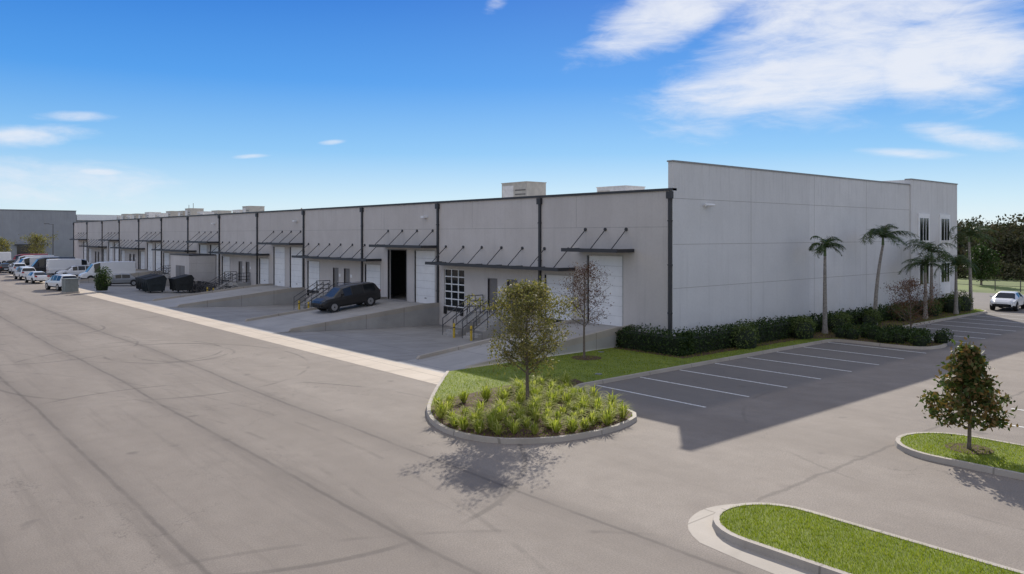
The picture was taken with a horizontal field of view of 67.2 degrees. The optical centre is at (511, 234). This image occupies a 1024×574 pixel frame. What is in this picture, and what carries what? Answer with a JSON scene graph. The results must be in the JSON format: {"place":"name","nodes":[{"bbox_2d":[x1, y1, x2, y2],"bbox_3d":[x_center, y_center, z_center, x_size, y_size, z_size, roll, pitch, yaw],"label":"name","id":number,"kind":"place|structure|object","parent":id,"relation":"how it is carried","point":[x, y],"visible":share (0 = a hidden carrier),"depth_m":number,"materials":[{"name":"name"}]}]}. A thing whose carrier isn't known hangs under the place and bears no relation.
{"place":"outdoors","nodes":[
{"label":"outdoors","id":0,"kind":"place"},
{"bbox_2d":[107,274,135,285],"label":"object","id":1,"kind":"object","parent":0,"point":[123,279],"visible":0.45,"depth_m":94.79,"materials":[{"name":"paint"}]},
{"bbox_2d":[1,271,443,384],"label":"concrete apron","id":2,"kind":"object","parent":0,"point":[421,374],"visible":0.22,"depth_m":43.18,"materials":[{"name":"beige concrete"}]},
{"bbox_2d":[0,263,10,272],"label":"parked sedan","id":3,"kind":"object","parent":2,"relation":"on","point":[4,267],"visible":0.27,"depth_m":123.30,"materials":[{"name":"paint"}]},
{"bbox_2d":[14,266,35,279],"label":"parked suv","id":4,"kind":"object","parent":2,"relation":"on","point":[20,272],"visible":0.62,"depth_m":103.85,"materials":[{"name":"paint"}]},
{"bbox_2d":[7,271,484,361],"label":"truck court pavement","id":5,"kind":"structure","parent":0,"point":[396,344],"depth_m":48.92,"materials":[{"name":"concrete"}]},
{"bbox_2d":[8,262,25,273],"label":"parked suv","id":6,"kind":"object","parent":5,"relation":"on","point":[12,267],"visible":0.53,"depth_m":119.03,"materials":[{"name":"paint"}]},
{"bbox_2d":[11,254,47,259],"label":"parked van","id":7,"kind":"object","parent":5,"relation":"on","point":[15,257],"visible":0.12,"depth_m":139.09,"materials":[{"name":"paint"}]},
{"bbox_2d":[10,255,53,264],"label":"parked van","id":8,"kind":"object","parent":5,"relation":"on","point":[18,259],"visible":0.07,"depth_m":130.42,"materials":[{"name":"paint"}]},
{"bbox_2d":[18,256,57,265],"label":"parked van","id":9,"kind":"object","parent":5,"relation":"on","point":[28,261],"visible":0.16,"depth_m":124.32,"materials":[{"name":"paint"}]},
{"bbox_2d":[29,257,75,271],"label":"parked van","id":10,"kind":"object","parent":5,"relation":"on","point":[39,264],"visible":0.27,"depth_m":119.51,"materials":[{"name":"paint"}]},
{"bbox_2d":[46,259,90,274],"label":"parked van","id":11,"kind":"object","parent":5,"relation":"on","point":[53,266],"visible":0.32,"depth_m":114.10,"materials":[{"name":"paint"}]},
{"bbox_2d":[56,265,88,275],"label":"parked suv","id":12,"kind":"object","parent":5,"relation":"on","point":[76,270],"visible":0.44,"depth_m":110.94,"materials":[{"name":"paint"}]},
{"bbox_2d":[93,266,112,290],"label":"round shrub","id":13,"kind":"object","parent":5,"relation":"on","point":[102,282],"visible":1,"depth_m":81.84,"materials":[{"name":"green plant"}]},
{"bbox_2d":[76,269,161,282],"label":"loading ramp","id":14,"kind":"structure","parent":5,"relation":"on","point":[140,272],"depth_m":103.58,"materials":[{"name":"concrete"}]},
{"bbox_2d":[78,261,135,278],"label":"parked van","id":15,"kind":"object","parent":14,"relation":"on","point":[122,267],"visible":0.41,"depth_m":102.62,"materials":[{"name":"paint"}]},
{"bbox_2d":[135,274,157,290],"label":"dumpster","id":16,"kind":"object","parent":5,"relation":"on","point":[138,283],"visible":0.47,"depth_m":86.14,"materials":[{"name":"paint"}]},
{"bbox_2d":[141,275,166,292],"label":"dumpster","id":17,"kind":"object","parent":5,"relation":"on","point":[154,283],"visible":1,"depth_m":83.50,"materials":[{"name":"paint"}]},
{"bbox_2d":[150,265,170,285],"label":"entry stairs","id":18,"kind":"structure","parent":5,"relation":"on","point":[168,275],"depth_m":98.23,"materials":[{"name":"concrete"}]},
{"bbox_2d":[168,274,193,291],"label":"dumpster","id":19,"kind":"object","parent":5,"relation":"on","point":[184,282],"visible":1,"depth_m":84.54,"materials":[{"name":"paint"}]},
{"bbox_2d":[170,253,215,290],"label":"utility enclosure","id":20,"kind":"object","parent":5,"relation":"on","point":[199,267],"visible":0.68,"depth_m":89.30,"materials":[{"name":"paint"}]},
{"bbox_2d":[140,283,304,307],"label":"loading ramp","id":21,"kind":"structure","parent":5,"relation":"on","point":[260,294],"depth_m":70.38,"materials":[{"name":"concrete"}]},
{"bbox_2d":[205,271,250,290],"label":"entry stairs","id":22,"kind":"structure","parent":5,"relation":"on","point":[232,283],"depth_m":82.01,"materials":[{"name":"concrete"}]},
{"bbox_2d":[294,280,350,309],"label":"entry stairs","id":23,"kind":"structure","parent":5,"relation":"on","point":[304,305],"depth_m":66.00,"materials":[{"name":"concrete"}]},
{"bbox_2d":[230,297,438,332],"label":"loading ramp","id":24,"kind":"structure","parent":5,"relation":"on","point":[383,312],"depth_m":53.56,"materials":[{"name":"concrete"}]},
{"bbox_2d":[311,281,380,312],"bbox_3d":[-12.212,4.540,56.747,4.890,1.787,2.280,-7,5,-40],"label":"parked suv","id":25,"kind":"object","parent":24,"relation":"on","point":[334,299],"visible":1,"depth_m":56.13,"materials":[{"name":"paint"}]},
{"bbox_2d":[453,323,454,337],"bbox_3d":[-3.604,6.100,47.926,0.156,1.200,0.156,0,0,-41],"label":"bollard","id":26,"kind":"object","parent":5,"relation":"on","point":[453,330],"visible":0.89,"depth_m":47.86,"materials":[{"name":"yellow metal"}]},
{"bbox_2d":[470,326,472,340],"bbox_3d":[-2.464,6.100,46.599,0.156,1.200,0.156,0,0,-41],"label":"bollard","id":27,"kind":"object","parent":5,"relation":"on","point":[471,329],"visible":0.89,"depth_m":46.54,"materials":[{"name":"yellow metal"}]},
{"bbox_2d":[442,295,520,339],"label":"entry stairs","id":28,"kind":"structure","parent":5,"relation":"on","point":[477,321],"depth_m":48.63,"materials":[{"name":"concrete"}]},
{"bbox_2d":[391,250,405,294],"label":"interior walls","id":29,"kind":"structure","parent":0,"point":[398,271],"depth_m":66.12,"materials":[{"name":"black"}]},
{"bbox_2d":[391,294,405,300],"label":"floor slab","id":30,"kind":"structure","parent":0,"point":[399,296],"depth_m":63.77,"materials":[{"name":"concrete"}]},
{"bbox_2d":[0,273,1023,573],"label":"asphalt road","id":31,"kind":"structure","parent":0,"point":[136,441],"depth_m":20.64,"materials":[{"name":"grey asphalt"}]},
{"bbox_2d":[0,252,10,262],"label":"parked van","id":32,"kind":"object","parent":31,"relation":"on","point":[5,257],"visible":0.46,"depth_m":154.95,"materials":[{"name":"paint"}]},
{"bbox_2d":[0,237,15,251],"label":"oak tree","id":33,"kind":"object","parent":31,"relation":"on","point":[3,242],"visible":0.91,"depth_m":165.44,"materials":[{"name":"green plant"}]},
{"bbox_2d":[25,271,49,283],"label":"parked sedan","id":34,"kind":"object","parent":31,"relation":"on","point":[39,276],"visible":0.89,"depth_m":96.52,"materials":[{"name":"paint"}]},
{"bbox_2d":[18,231,57,253],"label":"oak tree","id":35,"kind":"object","parent":31,"relation":"on","point":[35,239],"visible":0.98,"depth_m":167.64,"materials":[{"name":"green plant"}]},
{"bbox_2d":[44,223,53,254],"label":"street lamp","id":36,"kind":"object","parent":31,"relation":"on","point":[53,240],"visible":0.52,"depth_m":152.54,"materials":[{"name":"metal"}]},
{"bbox_2d":[45,274,76,290],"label":"parked suv","id":37,"kind":"object","parent":31,"relation":"on","point":[55,281],"visible":0.54,"depth_m":84.33,"materials":[{"name":"paint"}]},
{"bbox_2d":[60,278,79,293],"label":"transformer cabinet","id":38,"kind":"object","parent":31,"relation":"on","point":[70,285],"visible":1,"depth_m":80.35,"materials":[{"name":"metal"}]},
{"bbox_2d":[397,319,633,373],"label":"loading ramp","id":39,"kind":"structure","parent":31,"relation":"on","point":[476,353],"depth_m":38.85,"materials":[{"name":"concrete"}]},
{"bbox_2d":[426,308,986,443],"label":"curb","id":40,"kind":"structure","parent":31,"relation":"on","point":[434,422],"depth_m":30.88,"materials":[{"name":"concrete"}]},
{"bbox_2d":[688,504,816,573],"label":"concrete gutter","id":41,"kind":"object","parent":31,"relation":"on","point":[701,529],"visible":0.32,"depth_m":15.02,"materials":[{"name":"grey concrete"}]},
{"bbox_2d":[596,313,1023,427],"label":"parking markings","id":42,"kind":"object","parent":31,"relation":"on","point":[799,364],"visible":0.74,"depth_m":34.61,"materials":[{"name":"white paint"}]},
{"bbox_2d":[712,502,1023,573],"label":"curb","id":43,"kind":"structure","parent":31,"relation":"on","point":[720,530],"depth_m":14.78,"materials":[{"name":"concrete"}]},
{"bbox_2d":[894,432,1023,479],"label":"curb","id":44,"kind":"structure","parent":31,"relation":"on","point":[900,446],"depth_m":20.50,"materials":[{"name":"concrete"}]},
{"bbox_2d":[990,291,1023,310],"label":"parked sedan","id":45,"kind":"object","parent":31,"relation":"on","point":[1014,300],"visible":1,"depth_m":62.03,"materials":[{"name":"paint"}]},
{"bbox_2d":[0,0,1023,228],"label":"sky","id":46,"kind":"structure","parent":0,"point":[108,107],"materials":[{"name":"blue"}]},
{"bbox_2d":[431,309,1023,573],"bbox_3d":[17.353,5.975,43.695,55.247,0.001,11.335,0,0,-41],"label":"lawn","id":47,"kind":"structure","parent":0,"point":[445,386],"depth_m":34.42,"materials":[{"name":"green plant"}]},
{"bbox_2d":[431,379,631,437],"bbox_3d":[0.417,5.969,27.034,6.572,0.001,8.676,0,0,-12],"label":"mulch bed","id":48,"kind":"object","parent":47,"relation":"on","point":[487,432],"visible":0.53,"depth_m":24.63,"materials":[{"name":"brown soil"}]},
{"bbox_2d":[462,274,586,406],"bbox_3d":[0.703,3.693,26.782,3.700,4.673,3.811,0,0,-41],"label":"oak tree","id":49,"kind":"object","parent":48,"relation":"on","point":[528,304],"visible":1,"depth_m":26.46,"materials":[{"name":"green plant"}]},
{"bbox_2d":[427,368,630,434],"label":"liriope plants","id":50,"kind":"object","parent":48,"relation":"on","point":[580,398],"visible":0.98,"depth_m":25.29,"materials":[{"name":"green plant"}]},
{"bbox_2d":[553,255,613,357],"bbox_3d":[3.285,3.504,37.412,3.066,5.052,3.100,0,0,-41],"label":"crape myrtle tree","id":51,"kind":"object","parent":47,"relation":"on","point":[590,272],"visible":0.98,"depth_m":37.30,"materials":[{"name":"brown plant"}]},
{"bbox_2d":[571,355,600,359],"bbox_3d":[3.611,5.965,37.382,1.500,0.001,1.500,0,0,-41],"label":"mulch bed","id":52,"kind":"object","parent":47,"relation":"on","point":[587,357],"visible":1,"depth_m":37.45,"materials":[{"name":"brown soil"}]},
{"bbox_2d":[613,311,970,357],"bbox_3d":[23.648,5.969,48.314,38.625,0.001,10.008,0,0,-37],"label":"mulch bed","id":53,"kind":"object","parent":47,"relation":"on","point":[824,336],"visible":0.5,"depth_m":43.91,"materials":[{"name":"brown soil"}]},
{"bbox_2d":[615,315,803,356],"bbox_3d":[11.507,5.332,43.246,12.665,1.473,4.686,0,0,-41],"label":"hedge","id":54,"kind":"object","parent":53,"relation":"on","point":[683,342],"visible":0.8,"depth_m":39.95,"materials":[{"name":"green plant"}]},
{"bbox_2d":[730,319,759,348],"bbox_3d":[12.329,5.256,40.871,2.645,1.478,1.555,0,0,-70],"label":"round shrub","id":55,"kind":"object","parent":53,"relation":"on","point":[746,339],"visible":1,"depth_m":40.44,"materials":[{"name":"green plant"}]},
{"bbox_2d":[790,314,815,338],"bbox_3d":[16.853,5.303,44.585,1.587,1.390,2.305,0,0,10],"label":"round shrub","id":56,"kind":"object","parent":53,"relation":"on","point":[805,329],"visible":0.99,"depth_m":44.12,"materials":[{"name":"green plant"}]},
{"bbox_2d":[808,236,844,333],"bbox_3d":[19.022,2.984,46.541,2.201,5.991,2.238,0,0,22],"label":"palm tree","id":57,"kind":"object","parent":53,"relation":"on","point":[823,247],"visible":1,"depth_m":46.48,"materials":[{"name":"green plant"}]},
{"bbox_2d":[832,324,850,337],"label":"shrub","id":58,"kind":"object","parent":53,"relation":"on","point":[840,331],"visible":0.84,"depth_m":44.60,"materials":[{"name":"green plant"}]},
{"bbox_2d":[830,311,853,332],"bbox_3d":[20.134,5.323,47.177,2.372,1.339,1.398,0,0,-41],"label":"round shrub","id":59,"kind":"object","parent":53,"relation":"on","point":[844,319],"visible":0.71,"depth_m":46.94,"materials":[{"name":"green plant"}]},
{"bbox_2d":[843,323,862,338],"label":"shrub","id":60,"kind":"object","parent":53,"relation":"on","point":[853,333],"visible":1,"depth_m":44.12,"materials":[{"name":"green plant"}]},
{"bbox_2d":[857,322,877,337],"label":"shrub","id":61,"kind":"object","parent":53,"relation":"on","point":[862,328],"visible":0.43,"depth_m":44.87,"materials":[{"name":"green plant"}]},
{"bbox_2d":[792,293,946,332],"bbox_3d":[26.568,5.396,54.428,25.144,1.358,1.732,0,0,-41],"label":"hedge","id":62,"kind":"object","parent":53,"relation":"on","point":[857,315],"visible":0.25,"depth_m":51.43,"materials":[{"name":"green plant"}]},
{"bbox_2d":[864,324,878,332],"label":"shrub","id":63,"kind":"object","parent":53,"relation":"on","point":[871,326],"visible":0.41,"depth_m":44.51,"materials":[{"name":"green plant"}]},
{"bbox_2d":[862,309,882,325],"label":"round shrub","id":64,"kind":"object","parent":53,"relation":"on","point":[870,317],"visible":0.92,"depth_m":49.96,"materials":[{"name":"green plant"}]},
{"bbox_2d":[863,326,883,339],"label":"shrub","id":65,"kind":"object","parent":53,"relation":"on","point":[870,334],"visible":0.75,"depth_m":43.92,"materials":[{"name":"green plant"}]},
{"bbox_2d":[874,328,894,342],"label":"shrub","id":66,"kind":"object","parent":53,"relation":"on","point":[883,337],"visible":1,"depth_m":42.55,"materials":[{"name":"green plant"}]},
{"bbox_2d":[876,324,896,335],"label":"shrub","id":67,"kind":"object","parent":53,"relation":"on","point":[887,327],"visible":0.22,"depth_m":44.19,"materials":[{"name":"green plant"}]},
{"bbox_2d":[860,224,918,324],"bbox_3d":[24.845,2.614,50.934,3.472,6.736,3.041,0,0,-21],"label":"palm tree","id":68,"kind":"object","parent":53,"relation":"on","point":[882,231],"visible":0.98,"depth_m":50.85,"materials":[{"name":"green plant"}]},
{"bbox_2d":[891,327,908,343],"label":"shrub","id":69,"kind":"object","parent":53,"relation":"on","point":[899,337],"visible":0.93,"depth_m":42.31,"materials":[{"name":"green plant"}]},
{"bbox_2d":[892,325,910,333],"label":"shrub","id":70,"kind":"object","parent":53,"relation":"on","point":[901,327],"visible":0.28,"depth_m":43.71,"materials":[{"name":"green plant"}]},
{"bbox_2d":[893,305,914,320],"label":"round shrub","id":71,"kind":"object","parent":53,"relation":"on","point":[898,317],"visible":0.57,"depth_m":53.15,"materials":[{"name":"green plant"}]},
{"bbox_2d":[883,275,943,328],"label":"crape myrtle tree","id":72,"kind":"object","parent":53,"relation":"on","point":[908,289],"visible":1,"depth_m":44.03,"materials":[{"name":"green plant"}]},
{"bbox_2d":[905,327,923,341],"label":"shrub","id":73,"kind":"object","parent":53,"relation":"on","point":[913,329],"visible":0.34,"depth_m":42.90,"materials":[{"name":"green plant"}]},
{"bbox_2d":[907,329,931,346],"bbox_3d":[21.913,5.545,41.446,1.412,0.912,1.023,0,0,-14],"label":"shrub","id":74,"kind":"object","parent":53,"relation":"on","point":[920,340],"visible":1,"depth_m":41.25,"materials":[{"name":"green plant"}]},
{"bbox_2d":[910,328,934,343],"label":"shrub","id":75,"kind":"object","parent":53,"relation":"on","point":[926,333],"visible":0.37,"depth_m":42.27,"materials":[{"name":"green plant"}]},
{"bbox_2d":[898,254,949,318],"bbox_3d":[29.345,3.643,54.842,3.178,4.673,3.311,0,0,-41],"label":"palm tree","id":76,"kind":"object","parent":53,"relation":"on","point":[925,261],"visible":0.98,"depth_m":54.68,"materials":[{"name":"green plant"}]},
{"bbox_2d":[903,239,958,304],"bbox_3d":[30.812,3.099,56.817,3.412,5.761,3.905,0,0,-41],"label":"palm tree","id":77,"kind":"object","parent":53,"relation":"on","point":[926,246],"visible":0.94,"depth_m":56.62,"materials":[{"name":"green plant"}]},
{"bbox_2d":[921,299,943,315],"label":"round shrub","id":78,"kind":"object","parent":53,"relation":"on","point":[937,307],"visible":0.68,"depth_m":56.26,"materials":[{"name":"green plant"}]},
{"bbox_2d":[933,328,953,343],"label":"shrub","id":79,"kind":"object","parent":53,"relation":"on","point":[941,338],"visible":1,"depth_m":42.32,"materials":[{"name":"green plant"}]},
{"bbox_2d":[941,294,964,312],"bbox_3d":[34.014,5.258,59.506,2.134,1.464,1.758,0,0,-41],"label":"round shrub","id":80,"kind":"object","parent":53,"relation":"on","point":[948,307],"visible":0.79,"depth_m":59.00,"materials":[{"name":"green plant"}]},
{"bbox_2d":[934,254,980,313],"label":"palm tree","id":81,"kind":"object","parent":53,"relation":"on","point":[958,259],"visible":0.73,"depth_m":58.11,"materials":[{"name":"green plant"}]},
{"bbox_2d":[948,290,973,310],"bbox_3d":[35.581,5.124,60.932,2.873,1.663,2.029,0,0,-41],"label":"round shrub","id":82,"kind":"object","parent":53,"relation":"on","point":[967,304],"visible":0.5,"depth_m":60.42,"materials":[{"name":"green plant"}]},
{"bbox_2d":[948,220,1001,309],"bbox_3d":[36.847,2.354,61.381,3.679,7.255,3.897,0,0,17],"label":"palm tree","id":83,"kind":"object","parent":53,"relation":"on","point":[970,233],"visible":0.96,"depth_m":61.35,"materials":[{"name":"green plant"}]},
{"bbox_2d":[720,505,1017,573],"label":"lawn","id":84,"kind":"structure","parent":0,"point":[760,519],"depth_m":14.82,"materials":[{"name":"green plant"}]},
{"bbox_2d":[901,433,1023,472],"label":"lawn","id":85,"kind":"structure","parent":0,"point":[977,456],"depth_m":21.34,"materials":[{"name":"green plant"}]},
{"bbox_2d":[915,335,1018,448],"bbox_3d":[12.740,4.416,21.470,2.072,3.228,2.442,0,0,-41],"label":"magnolia tree","id":86,"kind":"object","parent":85,"relation":"on","point":[967,384],"visible":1,"depth_m":21.28,"materials":[{"name":"green plant"}]},
{"bbox_2d":[945,443,993,453],"bbox_3d":[12.762,5.965,21.513,1.200,0.001,1.200,0,0,-41],"label":"mulch bed","id":87,"kind":"object","parent":85,"relation":"on","point":[972,450],"visible":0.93,"depth_m":21.50,"materials":[{"name":"brown soil"}]},
{"bbox_2d":[957,270,1023,294],"bbox_3d":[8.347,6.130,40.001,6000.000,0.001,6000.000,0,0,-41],"label":"ground","id":88,"kind":"structure","parent":0,"point":[1003,285],"depth_m":93.08,"materials":[{"name":"green plant"}]},
{"bbox_2d":[0,209,116,258],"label":"distant warehouse","id":89,"kind":"structure","parent":88,"relation":"on","point":[14,223],"depth_m":194.77,"materials":[{"name":"grey concrete"}]},
{"bbox_2d":[74,191,667,333],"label":"front wall","id":90,"kind":"structure","parent":88,"relation":"on","point":[642,217],"depth_m":53.56,"materials":[{"name":"paint"}]},
{"bbox_2d":[69,228,633,270],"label":"canopies","id":91,"kind":"object","parent":90,"relation":"attached to","point":[565,250],"visible":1,"depth_m":59.08,"materials":[{"name":"grey metal"}]},
{"bbox_2d":[83,241,622,325],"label":"doors","id":92,"kind":"structure","parent":90,"relation":"attached to","point":[425,284],"depth_m":56.95,"materials":[{"name":"white paint"}]},
{"bbox_2d":[73,191,673,335],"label":"downspouts","id":93,"kind":"object","parent":90,"relation":"attached to","point":[669,195],"visible":0.83,"depth_m":55.89,"materials":[{"name":"grey metal"}]},
{"bbox_2d":[668,162,956,335],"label":"side wall","id":94,"kind":"structure","parent":88,"relation":"on","point":[777,253],"depth_m":47.16,"materials":[{"name":"paint"}]},
{"bbox_2d":[211,203,714,223],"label":"wall lights","id":95,"kind":"object","parent":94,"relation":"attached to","point":[707,205],"depth_m":56.77},
{"bbox_2d":[77,198,908,288],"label":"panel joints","id":96,"kind":"object","parent":94,"relation":"attached to","point":[624,227],"visible":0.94,"depth_m":49.29,"materials":[{"name":"grey"}]},
{"bbox_2d":[73,160,957,222],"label":"parapet cap","id":97,"kind":"object","parent":94,"relation":"on","point":[608,192],"visible":0.91,"depth_m":51.77,"materials":[{"name":"grey metal"}]},
{"bbox_2d":[918,213,949,296],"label":"windows","id":98,"kind":"structure","parent":94,"relation":"attached to","point":[924,230],"depth_m":62.36,"materials":[{"name":"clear glass"}]},
{"bbox_2d":[965,242,1003,284],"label":"oak tree","id":99,"kind":"object","parent":88,"relation":"on","point":[981,255],"visible":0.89,"depth_m":93.14,"materials":[{"name":"green plant"}]},
{"bbox_2d":[957,213,1023,276],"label":"tree line","id":100,"kind":"object","parent":88,"relation":"on","point":[1009,237],"visible":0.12,"depth_m":114.35,"materials":[{"name":"green plant"}]},
{"bbox_2d":[957,255,1023,279],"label":"scrub undergrowth","id":101,"kind":"object","parent":88,"relation":"on","point":[1014,272],"visible":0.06,"depth_m":105.20,"materials":[{"name":"green plant"}]},
{"bbox_2d":[963,279,1023,291],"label":"fence","id":102,"kind":"object","parent":88,"relation":"on","point":[995,285],"visible":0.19,"depth_m":83.71,"materials":[{"name":"metal"}]},
{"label":"roof","id":103,"kind":"object","parent":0,"visible":0},
{"bbox_2d":[116,181,644,218],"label":"rooftop units","id":104,"kind":"object","parent":103,"relation":"on","point":[522,188],"visible":0.39,"depth_m":60.90}
]}

